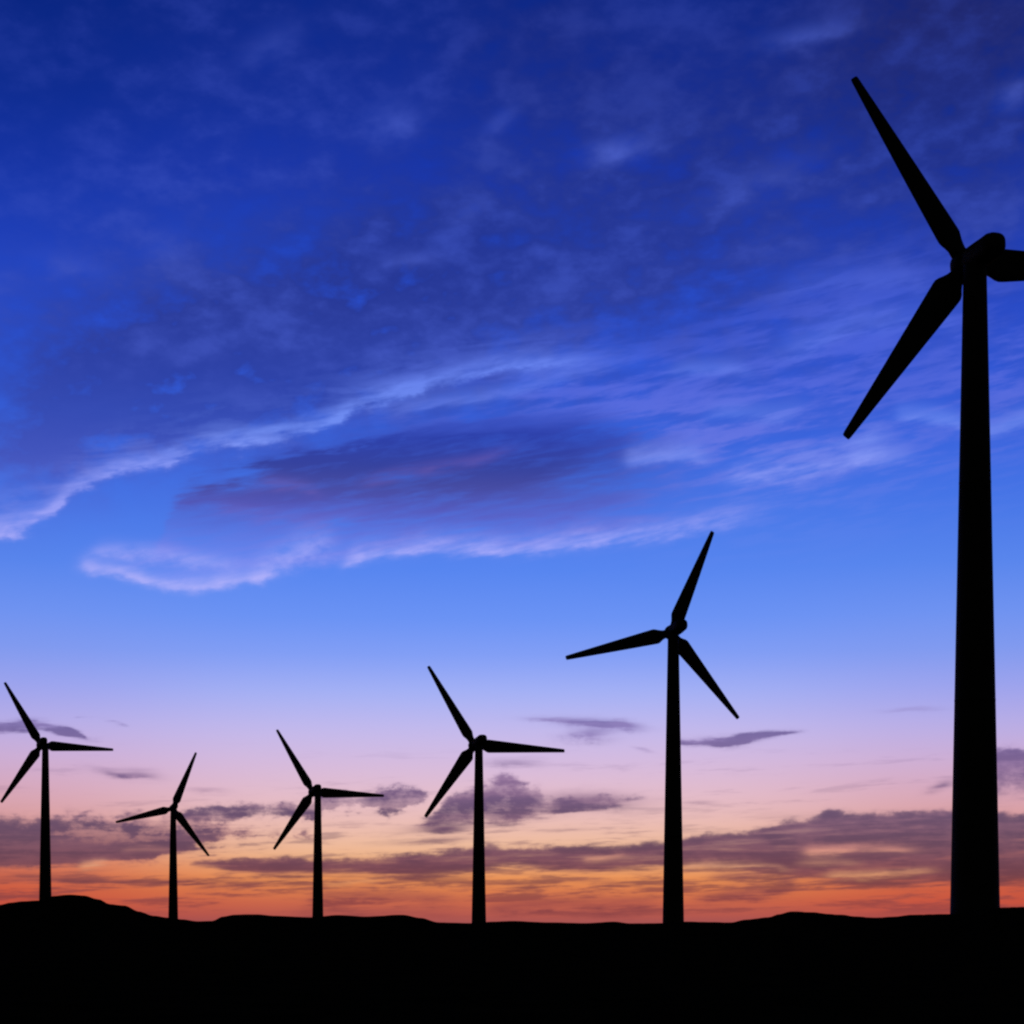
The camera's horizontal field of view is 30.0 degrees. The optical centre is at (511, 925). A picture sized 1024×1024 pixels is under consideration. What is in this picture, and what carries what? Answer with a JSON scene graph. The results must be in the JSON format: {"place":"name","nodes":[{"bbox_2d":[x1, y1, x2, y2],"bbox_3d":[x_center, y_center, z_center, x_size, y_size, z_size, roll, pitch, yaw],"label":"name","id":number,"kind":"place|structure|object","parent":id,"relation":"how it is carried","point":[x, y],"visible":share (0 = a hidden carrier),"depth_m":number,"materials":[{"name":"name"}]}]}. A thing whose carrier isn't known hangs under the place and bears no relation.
{"place":"outdoors","nodes":[
{"label":"outdoors","id":0,"kind":"place"},
{"bbox_2d":[0,895,1023,1023],"bbox_3d":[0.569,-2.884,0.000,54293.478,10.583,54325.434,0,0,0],"label":"ground","id":1,"kind":"structure","parent":0,"point":[73,959],"depth_m":88.29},
{"bbox_2d":[0,682,112,899],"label":"wind turbine","id":2,"kind":"object","parent":1,"relation":"on","point":[43,745],"visible":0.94,"depth_m":681.52,"materials":[{"name":"black paint"}]},
{"bbox_2d":[116,752,209,918],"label":"wind turbine","id":3,"kind":"object","parent":1,"relation":"on","point":[178,816],"visible":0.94,"depth_m":821.40,"materials":[{"name":"black paint"}]},
{"bbox_2d":[273,729,383,916],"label":"wind turbine","id":4,"kind":"object","parent":1,"relation":"on","point":[317,791],"visible":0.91,"depth_m":670.18,"materials":[{"name":"black paint"}]},
{"bbox_2d":[424,666,564,922],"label":"wind turbine","id":5,"kind":"object","parent":1,"relation":"on","point":[478,744],"visible":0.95,"depth_m":519.06,"materials":[{"name":"black paint"}]},
{"bbox_2d":[565,531,738,922],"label":"wind turbine","id":6,"kind":"object","parent":1,"relation":"on","point":[673,894],"visible":0.96,"depth_m":425.00,"materials":[{"name":"black paint"}]},
{"bbox_2d":[843,76,1023,913],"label":"wind turbine","id":7,"kind":"object","parent":1,"relation":"on","point":[975,883],"visible":0.98,"depth_m":210.40,"materials":[{"name":"black paint"}]},
{"bbox_2d":[0,0,1023,922],"label":"sky","id":8,"kind":"structure","parent":0,"point":[349,350],"materials":[{"name":"blue"}]}
]}

